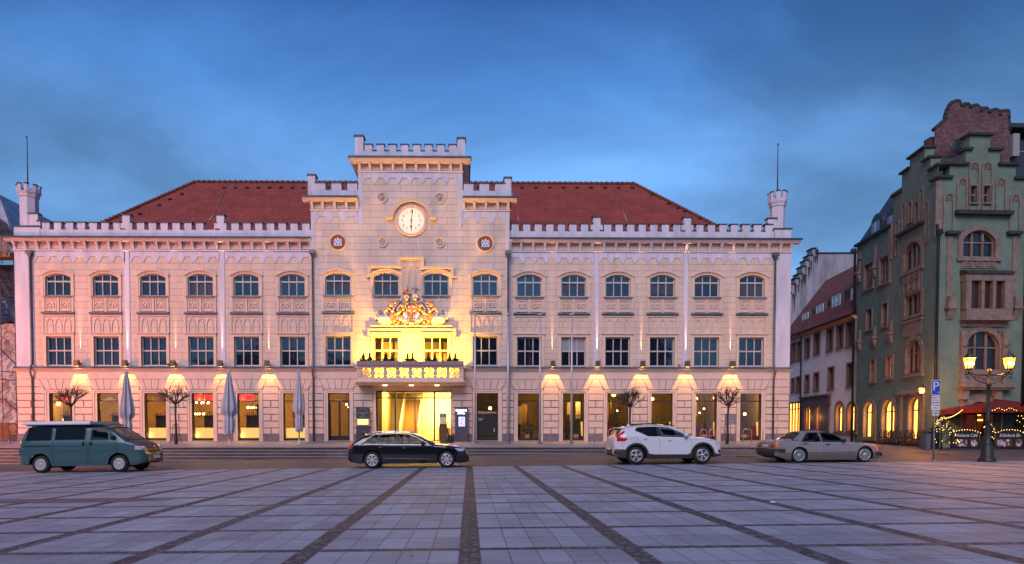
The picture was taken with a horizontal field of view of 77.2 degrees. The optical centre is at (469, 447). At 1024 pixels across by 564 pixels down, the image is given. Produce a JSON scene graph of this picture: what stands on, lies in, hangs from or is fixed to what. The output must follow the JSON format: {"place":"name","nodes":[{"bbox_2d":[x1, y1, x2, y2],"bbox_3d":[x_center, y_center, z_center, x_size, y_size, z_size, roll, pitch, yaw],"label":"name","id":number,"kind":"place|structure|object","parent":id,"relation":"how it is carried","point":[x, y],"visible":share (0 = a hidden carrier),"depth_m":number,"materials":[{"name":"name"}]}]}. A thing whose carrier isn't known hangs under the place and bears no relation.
{"place":"outdoors","nodes":[
{"label":"outdoors","id":0,"kind":"place"},
{"bbox_2d":[0,461,1023,563],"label":"square","id":1,"kind":"structure","parent":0,"point":[955,512],"depth_m":10.44,"materials":[{"name":"stone"}]},
{"bbox_2d":[0,499,172,502],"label":"painted marking","id":2,"kind":"object","parent":1,"relation":"on","point":[63,501],"visible":1,"depth_m":13.55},
{"bbox_2d":[19,421,163,472],"bbox_3d":[-14.821,-0.052,25.326,4.865,1.983,2.167,-1,2,-1],"label":"camper van","id":3,"kind":"object","parent":1,"relation":"on","point":[71,445],"visible":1,"depth_m":24.45,"materials":[{"name":"teal paint"}]},
{"bbox_2d":[931,380,939,461],"bbox_3d":[18.521,-1.060,25.501,0.335,3.287,0.124,0,2,-1],"label":"parking sign","id":4,"kind":"object","parent":1,"relation":"on","point":[935,388],"visible":1,"depth_m":25.43,"materials":[{"name":"blue"}]},
{"bbox_2d":[963,348,1016,461],"bbox_3d":[20.645,-1.698,25.479,2.062,4.519,0.604,0,2,-1],"label":"street lamp","id":5,"kind":"object","parent":1,"relation":"on","point":[987,451],"visible":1,"depth_m":25.42,"materials":[{"name":"black metal"}]},
{"bbox_2d":[0,441,1023,471],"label":"street","id":6,"kind":"structure","parent":0,"point":[894,453],"depth_m":28.58,"materials":[{"name":"stone"}]},
{"bbox_2d":[0,195,53,422],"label":"scaffolded building","id":7,"kind":"structure","parent":6,"relation":"on","point":[9,214],"depth_m":46.52,"materials":[{"name":"brick"}]},
{"bbox_2d":[0,457,347,459],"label":"step","id":8,"kind":"object","parent":6,"relation":"on","point":[171,458],"depth_m":32.82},
{"bbox_2d":[0,454,518,455],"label":"step","id":9,"kind":"object","parent":8,"relation":"on","point":[261,454],"visible":0.03,"depth_m":33.19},
{"bbox_2d":[0,451,604,452],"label":"step","id":10,"kind":"object","parent":9,"relation":"on","point":[347,451],"depth_m":33.58,"materials":[{"name":"stone"}]},
{"bbox_2d":[0,450,735,450],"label":"step tread","id":11,"kind":"object","parent":10,"relation":"on","point":[347,450],"depth_m":33.55,"materials":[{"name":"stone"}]},
{"bbox_2d":[0,456,347,456],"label":"step tread","id":12,"kind":"object","parent":6,"relation":"on","point":[231,456],"depth_m":32.86,"materials":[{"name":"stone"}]},
{"bbox_2d":[0,453,580,453],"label":"step tread","id":13,"kind":"object","parent":6,"relation":"on","point":[336,453],"depth_m":33.19,"materials":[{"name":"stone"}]},
{"bbox_2d":[0,423,17,440],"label":"site hoarding","id":14,"kind":"object","parent":13,"relation":"on","point":[8,430],"visible":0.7,"depth_m":42.65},
{"bbox_2d":[0,448,755,449],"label":"step","id":15,"kind":"object","parent":13,"relation":"on","point":[348,449],"depth_m":33.97,"materials":[{"name":"stone"}]},
{"bbox_2d":[0,447,756,447],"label":"step tread","id":16,"kind":"object","parent":15,"relation":"on","point":[348,447],"depth_m":33.91,"materials":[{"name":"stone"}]},
{"bbox_2d":[0,441,757,446],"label":"terrace","id":17,"kind":"structure","parent":13,"relation":"on","point":[348,443],"depth_m":36.36,"materials":[{"name":"stone"}]},
{"bbox_2d":[49,384,88,420],"bbox_3d":[-22.691,-1.914,36.372,2.013,3.456,2.352,0,2,-1],"label":"bare tree","id":18,"kind":"object","parent":17,"relation":"on","point":[65,395],"visible":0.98,"depth_m":36.21,"materials":[{"name":"brown plant"}]},
{"bbox_2d":[119,370,134,429],"bbox_3d":[-19.376,-2.267,36.163,0.815,4.179,0.819,-1,2,-30],"label":"closed parasol","id":19,"kind":"object","parent":17,"relation":"on","point":[126,410],"visible":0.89,"depth_m":35.97,"materials":[{"name":"grey"}]},
{"bbox_2d":[156,382,192,443],"bbox_3d":[-16.790,-1.949,36.370,2.095,3.526,1.899,0,2,-1],"label":"bare tree","id":20,"kind":"object","parent":17,"relation":"on","point":[175,403],"visible":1,"depth_m":36.35,"materials":[{"name":"brown plant"}]},
{"bbox_2d":[220,370,237,443],"bbox_3d":[-13.629,-2.271,36.211,0.921,4.185,0.858,-1,2,-28],"label":"closed parasol","id":21,"kind":"object","parent":17,"relation":"on","point":[229,408],"visible":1,"depth_m":36.01,"materials":[{"name":"grey"}]},
{"bbox_2d":[292,370,304,443],"bbox_3d":[-9.726,-2.292,36.455,0.669,4.200,0.713,0,2,-1],"label":"closed parasol","id":22,"kind":"object","parent":17,"relation":"on","point":[298,405],"visible":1,"depth_m":36.32,"materials":[{"name":"grey"}]},
{"bbox_2d":[356,408,369,439],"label":"menu pillar","id":23,"kind":"structure","parent":17,"relation":"on","point":[362,420],"depth_m":39.22,"materials":[{"name":"grey"}]},
{"bbox_2d":[1,134,802,441],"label":"town hall","id":24,"kind":"structure","parent":17,"relation":"on","point":[322,287],"depth_m":39.66,"materials":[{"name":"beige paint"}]},
{"bbox_2d":[40,269,73,296],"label":"window","id":25,"kind":"structure","parent":24,"relation":"in","point":[58,285],"depth_m":39.58,"materials":[{"name":"blue"}]},
{"bbox_2d":[42,332,74,366],"bbox_3d":[-25.374,-6.036,39.580,1.960,2.164,0.415,0,2,-1],"label":"window","id":26,"kind":"structure","parent":24,"relation":"in","point":[61,350],"depth_m":39.74,"materials":[{"name":"blue"}]},
{"bbox_2d":[88,269,121,296],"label":"window","id":27,"kind":"structure","parent":24,"relation":"in","point":[110,284],"depth_m":39.61,"materials":[{"name":"blue"}]},
{"bbox_2d":[89,332,121,366],"bbox_3d":[-22.457,-6.037,39.611,1.960,2.164,0.415,0,2,-1],"label":"window","id":28,"kind":"structure","parent":24,"relation":"in","point":[108,350],"depth_m":39.76,"materials":[{"name":"blue"}]},
{"bbox_2d":[135,269,168,296],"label":"window","id":29,"kind":"structure","parent":24,"relation":"in","point":[152,285],"depth_m":39.63,"materials":[{"name":"blue"}]},
{"bbox_2d":[137,333,168,366],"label":"window","id":30,"kind":"structure","parent":24,"relation":"in","point":[155,350],"depth_m":39.80,"materials":[{"name":"blue"}]},
{"bbox_2d":[146,393,165,439],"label":"shop window","id":31,"kind":"structure","parent":24,"relation":"in","point":[154,433],"depth_m":40.14,"materials":[{"name":"yellow"}]},
{"bbox_2d":[183,269,216,296],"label":"window","id":32,"kind":"structure","parent":24,"relation":"in","point":[200,285],"depth_m":39.66,"materials":[{"name":"blue"}]},
{"bbox_2d":[184,333,216,366],"bbox_3d":[-16.634,-6.038,39.672,1.960,2.164,0.415,0,2,-1],"label":"window","id":33,"kind":"structure","parent":24,"relation":"in","point":[202,346],"depth_m":39.84,"materials":[{"name":"blue"}]},
{"bbox_2d":[193,393,213,439],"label":"shop window","id":34,"kind":"structure","parent":24,"relation":"in","point":[201,433],"depth_m":40.17,"materials":[{"name":"yellow"}]},
{"bbox_2d":[229,269,262,296],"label":"window","id":35,"kind":"structure","parent":24,"relation":"in","point":[246,285],"depth_m":39.70,"materials":[{"name":"blue"}]},
{"bbox_2d":[230,333,262,367],"bbox_3d":[-13.814,-6.039,39.701,1.960,2.164,0.415,0,2,-1],"label":"window","id":36,"kind":"structure","parent":24,"relation":"in","point":[248,346],"depth_m":39.87,"materials":[{"name":"grey"}]},
{"bbox_2d":[238,393,258,439],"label":"shop window","id":37,"kind":"structure","parent":24,"relation":"in","point":[246,433],"depth_m":40.20,"materials":[{"name":"yellow"}]},
{"bbox_2d":[276,269,308,296],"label":"window","id":38,"kind":"structure","parent":24,"relation":"in","point":[292,285],"depth_m":39.73,"materials":[{"name":"blue"}]},
{"bbox_2d":[276,333,308,367],"bbox_3d":[-10.966,-6.040,39.731,1.960,2.164,0.415,0,2,-1],"label":"window","id":39,"kind":"structure","parent":24,"relation":"in","point":[294,346],"depth_m":39.89,"materials":[{"name":"grey"}]},
{"bbox_2d":[284,393,304,439],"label":"shop window","id":40,"kind":"structure","parent":24,"relation":"in","point":[291,434],"depth_m":40.23,"materials":[{"name":"yellow"}]},
{"bbox_2d":[321,268,354,296],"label":"window","id":41,"kind":"structure","parent":24,"relation":"in","point":[337,285],"depth_m":39.48,"materials":[{"name":"blue"}]},
{"bbox_2d":[322,332,353,366],"bbox_3d":[-8.097,-6.033,39.482,1.960,2.164,0.415,0,2,-1],"label":"window","id":42,"kind":"structure","parent":24,"relation":"in","point":[338,347],"depth_m":39.65,"materials":[{"name":"grey"}]},
{"bbox_2d":[329,393,349,439],"bbox_3d":[-8.087,-1.887,39.824,1.330,2.984,0.080,0,2,-1],"label":"shop door","id":43,"kind":"structure","parent":24,"relation":"in","point":[339,437],"depth_m":39.80,"materials":[{"name":"black"}]},
{"bbox_2d":[356,353,377,365],"bbox_3d":[-6.115,-5.309,38.321,1.263,0.815,0.450,0,2,-1],"label":"planter","id":44,"kind":"object","parent":24,"relation":"on","point":[364,361],"visible":1,"depth_m":38.17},
{"bbox_2d":[370,332,401,360],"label":"window","id":45,"kind":"structure","parent":24,"relation":"in","point":[382,335],"depth_m":39.46,"materials":[{"name":"grey"}]},
{"bbox_2d":[370,269,402,296],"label":"window","id":46,"kind":"structure","parent":24,"relation":"in","point":[382,284],"depth_m":39.52,"materials":[{"name":"blue"}]},
{"bbox_2d":[378,352,399,365],"bbox_3d":[-4.832,-5.323,38.334,1.263,0.842,0.450,0,2,-1],"label":"planter","id":47,"kind":"object","parent":24,"relation":"on","point":[387,362],"visible":1,"depth_m":38.17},
{"bbox_2d":[399,352,420,365],"bbox_3d":[-3.549,-5.319,38.348,1.263,0.833,0.450,0,2,-1],"label":"planter","id":48,"kind":"object","parent":24,"relation":"on","point":[408,361],"visible":1,"depth_m":38.17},
{"bbox_2d":[421,353,441,365],"bbox_3d":[-2.266,-5.315,38.361,1.263,0.824,0.450,0,2,-1],"label":"planter","id":49,"kind":"object","parent":24,"relation":"on","point":[434,361],"visible":1,"depth_m":38.17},
{"bbox_2d":[419,269,451,296],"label":"window","id":50,"kind":"structure","parent":24,"relation":"in","point":[432,284],"depth_m":39.56,"materials":[{"name":"blue"}]},
{"bbox_2d":[420,332,451,365],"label":"window","id":51,"kind":"structure","parent":24,"relation":"in","point":[422,333],"depth_m":39.49,"materials":[{"name":"grey"}]},
{"bbox_2d":[443,353,463,365],"bbox_3d":[-0.983,-5.304,38.375,1.263,0.801,0.450,0,2,-1],"label":"planter","id":52,"kind":"object","parent":24,"relation":"on","point":[453,361],"visible":1,"depth_m":38.17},
{"bbox_2d":[469,332,500,366],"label":"window","id":53,"kind":"structure","parent":24,"relation":"in","point":[488,349],"depth_m":39.74,"materials":[{"name":"grey"}]},
{"bbox_2d":[469,269,501,296],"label":"window","id":54,"kind":"structure","parent":24,"relation":"in","point":[482,285],"depth_m":39.58,"materials":[{"name":"blue"}]},
{"bbox_2d":[477,393,497,439],"bbox_3d":[1.100,-1.890,39.918,1.330,2.984,0.074,0,2,-1],"label":"door","id":55,"kind":"structure","parent":24,"relation":"in","point":[486,424],"depth_m":39.90,"materials":[{"name":"black"}]},
{"bbox_2d":[513,270,545,297],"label":"window","id":56,"kind":"structure","parent":24,"relation":"in","point":[526,286],"depth_m":39.89,"materials":[{"name":"blue"}]},
{"bbox_2d":[514,333,544,367],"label":"window","id":57,"kind":"structure","parent":24,"relation":"in","point":[526,345],"depth_m":40.05,"materials":[{"name":"grey"}]},
{"bbox_2d":[558,270,589,297],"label":"window","id":58,"kind":"structure","parent":24,"relation":"in","point":[573,285],"depth_m":39.91,"materials":[{"name":"blue"}]},
{"bbox_2d":[558,333,589,367],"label":"window","id":59,"kind":"structure","parent":24,"relation":"in","point":[580,340],"depth_m":40.07,"materials":[{"name":"grey"}]},
{"bbox_2d":[602,333,633,367],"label":"window","id":60,"kind":"structure","parent":24,"relation":"in","point":[615,345],"depth_m":40.11,"materials":[{"name":"grey"}]},
{"bbox_2d":[602,270,634,297],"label":"window","id":61,"kind":"structure","parent":24,"relation":"in","point":[616,286],"depth_m":39.93,"materials":[{"name":"blue"}]},
{"bbox_2d":[646,270,678,297],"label":"window","id":62,"kind":"structure","parent":24,"relation":"in","point":[661,286],"depth_m":39.96,"materials":[{"name":"grey"}]},
{"bbox_2d":[647,333,678,367],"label":"window","id":63,"kind":"structure","parent":24,"relation":"in","point":[660,351],"depth_m":40.14,"materials":[{"name":"grey"}]},
{"bbox_2d":[691,333,722,367],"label":"window","id":64,"kind":"structure","parent":24,"relation":"in","point":[704,351],"depth_m":40.17,"materials":[{"name":"blue"}]},
{"bbox_2d":[691,271,723,297],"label":"window","id":65,"kind":"structure","parent":24,"relation":"in","point":[706,286],"depth_m":39.99,"materials":[{"name":"blue"}]},
{"bbox_2d":[736,333,767,367],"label":"window","id":66,"kind":"structure","parent":24,"relation":"in","point":[748,350],"depth_m":40.20,"materials":[{"name":"blue"}]},
{"bbox_2d":[736,271,768,297],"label":"window","id":67,"kind":"structure","parent":24,"relation":"in","point":[747,286],"depth_m":40.02,"materials":[{"name":"grey"}]},
{"bbox_2d":[440,413,446,442],"bbox_3d":[-1.583,-1.182,38.352,0.400,1.758,0.190,0,2,-1],"label":"ticket stand","id":68,"kind":"object","parent":17,"relation":"on","point":[443,425],"visible":1,"depth_m":38.29,"materials":[{"name":"grey metal"}]},
{"bbox_2d":[455,407,467,441],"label":"information column","id":69,"kind":"structure","parent":17,"relation":"on","point":[461,424],"depth_m":39.24,"materials":[{"name":"grey"}]},
{"bbox_2d":[472,313,477,443],"bbox_3d":[0.315,-4.021,37.202,0.340,7.569,0.340,0,2,-1],"label":"flagpole","id":70,"kind":"object","parent":17,"relation":"on","point":[474,441],"visible":1,"depth_m":37.15,"materials":[{"name":"grey"}]},
{"bbox_2d":[505,313,510,443],"bbox_3d":[2.240,-4.021,37.222,0.340,7.569,0.340,0,2,-1],"label":"flagpole","id":71,"kind":"object","parent":17,"relation":"on","point":[507,441],"visible":1,"depth_m":37.17,"materials":[{"name":"metal"}]},
{"bbox_2d":[537,313,542,443],"bbox_3d":[4.097,-4.022,37.241,0.340,7.569,0.340,0,2,-1],"label":"flagpole","id":72,"kind":"object","parent":17,"relation":"on","point":[539,441],"visible":1,"depth_m":37.19,"materials":[{"name":"metal"}]},
{"bbox_2d":[569,313,573,443],"bbox_3d":[5.945,-4.022,37.261,0.340,7.569,0.340,0,2,-1],"label":"flagpole","id":73,"kind":"object","parent":17,"relation":"on","point":[571,417],"visible":1,"depth_m":37.22,"materials":[{"name":"metal"}]},
{"bbox_2d":[616,386,646,423],"bbox_3d":[9.199,-1.886,36.767,1.795,3.376,1.925,0,2,-1],"label":"bare tree","id":74,"kind":"object","parent":17,"relation":"on","point":[634,396],"visible":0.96,"depth_m":36.57,"materials":[{"name":"brown plant"}]},
{"bbox_2d":[710,385,745,443],"bbox_3d":[14.806,-1.899,36.800,1.861,3.401,1.819,1,2,38],"label":"bare tree","id":75,"kind":"object","parent":17,"relation":"on","point":[729,403],"visible":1,"depth_m":36.69,"materials":[{"name":"brown plant"}]},
{"bbox_2d":[348,431,468,468],"bbox_3d":[-2.422,0.048,26.074,4.822,1.482,2.238,-1,2,-1],"label":"estate car","id":76,"kind":"object","parent":6,"relation":"on","point":[373,450],"visible":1,"depth_m":25.18,"materials":[{"name":"black paint"}]},
{"bbox_2d":[5,460,1023,471],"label":"kerb","id":77,"kind":"structure","parent":6,"relation":"on","point":[487,466],"depth_m":25.94,"materials":[{"name":"stone"}]},
{"bbox_2d":[605,423,720,464],"bbox_3d":[8.030,-0.190,26.722,4.455,1.671,2.248,-1,2,-1],"label":"compact suv","id":78,"kind":"object","parent":6,"relation":"on","point":[638,443],"visible":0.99,"depth_m":25.83,"materials":[{"name":"white paint"}]},
{"bbox_2d":[756,430,881,462],"bbox_3d":[14.538,-0.075,26.759,4.470,1.298,2.024,-1,2,-1],"label":"saloon car","id":79,"kind":"object","parent":6,"relation":"on","point":[798,446],"visible":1,"depth_m":25.95,"materials":[{"name":"grey paint"}]},
{"bbox_2d":[788,265,857,441],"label":"street house","id":80,"kind":"structure","parent":6,"relation":"on","point":[820,379],"depth_m":51.00,"materials":[{"name":"paint"}]},
{"bbox_2d":[788,401,798,431],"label":"shop window","id":81,"kind":"structure","parent":80,"relation":"in","point":[793,406],"depth_m":57.02,"materials":[{"name":"yellow glass"}]},
{"bbox_2d":[812,331,820,355],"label":"window","id":82,"kind":"structure","parent":80,"relation":"in","point":[816,336],"depth_m":52.36,"materials":[{"name":"brown stone"}]},
{"bbox_2d":[825,327,833,352],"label":"window","id":83,"kind":"structure","parent":80,"relation":"in","point":[830,331],"depth_m":49.94,"materials":[{"name":"brown stone"}]},
{"bbox_2d":[826,366,834,389],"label":"window","id":84,"kind":"structure","parent":80,"relation":"in","point":[831,370],"depth_m":49.66,"materials":[{"name":"brown stone"}]},
{"bbox_2d":[833,401,844,434],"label":"arched shop window","id":85,"kind":"structure","parent":80,"relation":"in","point":[839,411],"depth_m":48.29,"materials":[{"name":"brown stone"}]},
{"bbox_2d":[835,323,843,349],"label":"window","id":86,"kind":"structure","parent":80,"relation":"in","point":[839,328],"depth_m":48.22,"materials":[{"name":"brown stone"}]},
{"bbox_2d":[844,320,852,348],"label":"window","id":87,"kind":"structure","parent":80,"relation":"in","point":[848,327],"depth_m":46.73,"materials":[{"name":"brown stone"}]},
{"bbox_2d":[844,401,857,433],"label":"arched shop window","id":88,"kind":"structure","parent":80,"relation":"in","point":[848,410],"depth_m":46.28,"materials":[{"name":"brown stone"}]},
{"bbox_2d":[790,247,856,325],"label":"grey gable house","id":89,"kind":"structure","parent":6,"relation":"on","point":[816,269],"depth_m":71.88,"materials":[{"name":"paint"}]},
{"bbox_2d":[850,132,1023,446],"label":"corner house","id":90,"kind":"structure","parent":6,"relation":"on","point":[938,289],"depth_m":36.39,"materials":[{"name":"paint"}]},
{"bbox_2d":[861,260,873,292],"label":"window","id":91,"kind":"structure","parent":90,"relation":"in","point":[868,282],"depth_m":44.06,"materials":[{"name":"stone"}]},
{"bbox_2d":[864,306,872,332],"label":"window","id":92,"kind":"structure","parent":90,"relation":"in","point":[868,311],"depth_m":43.82,"materials":[{"name":"stone"}]},
{"bbox_2d":[860,398,876,440],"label":"arched door","id":93,"kind":"structure","parent":90,"relation":"in","point":[868,421],"depth_m":43.88,"materials":[{"name":"glass"}]},
{"bbox_2d":[868,359,876,383],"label":"window","id":94,"kind":"structure","parent":90,"relation":"in","point":[872,363],"depth_m":43.27,"materials":[{"name":"stone"}]},
{"bbox_2d":[876,252,890,287],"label":"window","id":95,"kind":"structure","parent":90,"relation":"in","point":[884,266],"depth_m":41.77,"materials":[{"name":"stone"}]},
{"bbox_2d":[879,301,888,328],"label":"window","id":96,"kind":"structure","parent":90,"relation":"in","point":[885,305],"depth_m":41.78,"materials":[{"name":"stone"}]},
{"bbox_2d":[878,396,897,442],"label":"arched door","id":97,"kind":"structure","parent":90,"relation":"in","point":[888,408],"depth_m":41.35,"materials":[{"name":"glass"}]},
{"bbox_2d":[883,354,893,380],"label":"window","id":98,"kind":"structure","parent":90,"relation":"in","point":[889,359],"depth_m":41.18,"materials":[{"name":"stone"}]},
{"bbox_2d":[899,236,923,277],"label":"window","id":99,"kind":"structure","parent":90,"relation":"in","point":[912,256],"depth_m":38.57,"materials":[{"name":"stone"}]},
{"bbox_2d":[904,394,919,444],"bbox_3d":[26.561,-1.724,38.014,0.400,3.059,1.902,0,2,7],"label":"arched door","id":100,"kind":"structure","parent":90,"relation":"in","point":[913,403],"depth_m":38.53,"materials":[{"name":"glass"}]},
{"bbox_2d":[901,286,923,320],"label":"window","id":101,"kind":"structure","parent":90,"relation":"in","point":[912,302],"depth_m":38.50,"materials":[{"name":"stone"}]},
{"bbox_2d":[901,335,923,377],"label":"window","id":102,"kind":"structure","parent":90,"relation":"in","point":[913,354],"depth_m":38.40,"materials":[{"name":"stone"}]},
{"bbox_2d":[968,184,979,203],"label":"window","id":103,"kind":"structure","parent":90,"relation":"in","point":[974,189],"depth_m":35.98,"materials":[{"name":"stone"}]},
{"bbox_2d":[966,402,985,436],"bbox_3d":[28.893,-1.215,36.679,1.540,2.860,0.120,0,2,-3],"label":"cafe door","id":104,"kind":"structure","parent":90,"relation":"in","point":[970,419],"depth_m":36.68,"materials":[{"name":"brown wood"}]},
{"bbox_2d":[956,225,1001,261],"bbox_3d":[28.693,-11.515,36.129,2.610,2.006,0.360,0,2,-3],"label":"window","id":105,"kind":"structure","parent":90,"relation":"in","point":[977,242],"depth_m":36.15,"materials":[{"name":"stone"}]},
{"bbox_2d":[967,327,1001,373],"bbox_3d":[29.032,-5.512,36.327,2.666,2.684,0.360,0,2,-3],"label":"window","id":106,"kind":"structure","parent":90,"relation":"in","point":[983,342],"depth_m":36.42,"materials":[{"name":"stone"}]},
{"bbox_2d":[971,282,1000,308],"bbox_3d":[28.943,-8.554,36.005,1.976,1.565,0.050,0,2,-3],"label":"bay window pane","id":107,"kind":"structure","parent":90,"relation":"in","point":[974,297],"depth_m":35.98,"materials":[{"name":"brown"}]},
{"bbox_2d":[930,415,961,448],"bbox_3d":[24.806,-0.820,33.651,1.750,1.806,1.770,0,2,-1],"label":"fir tree","id":108,"kind":"object","parent":6,"relation":"on","point":[940,418],"visible":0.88,"depth_m":33.44,"materials":[{"name":"green plant"}]},
{"bbox_2d":[950,429,979,448],"bbox_3d":[25.835,-0.434,33.375,1.775,1.037,0.300,0,2,-1],"label":"banner barrier","id":109,"kind":"object","parent":6,"relation":"on","point":[967,438],"visible":0.99,"depth_m":33.36,"materials":[{"name":"black"}]},
{"bbox_2d":[924,99,1023,175],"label":"brick gable house","id":110,"kind":"structure","parent":6,"relation":"on","point":[959,120],"depth_m":44.80,"materials":[{"name":"brick"}]},
{"bbox_2d":[940,405,1016,431],"bbox_3d":[28.355,-1.231,35.879,3.400,2.442,1.400,0,2,-1],"label":"cafe parasol","id":111,"kind":"object","parent":6,"relation":"on","point":[955,410],"visible":0.29,"depth_m":35.49,"materials":[{"name":"red"}]},
{"bbox_2d":[961,399,1020,430],"bbox_3d":[29.259,-1.316,35.185,4.400,2.671,2.600,0,2,-1],"label":"cafe parasol","id":112,"kind":"object","parent":6,"relation":"on","point":[1001,405],"visible":0.75,"depth_m":34.30,"materials":[{"name":"red"}]},
{"bbox_2d":[994,429,1023,448],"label":"banner barrier","id":113,"kind":"object","parent":6,"relation":"on","point":[1007,439],"visible":1,"depth_m":33.38,"materials":[{"name":"black"}]},
{"bbox_2d":[0,0,1023,278],"label":"sky","id":114,"kind":"structure","parent":0,"point":[120,105],"materials":[{"name":"blue"}]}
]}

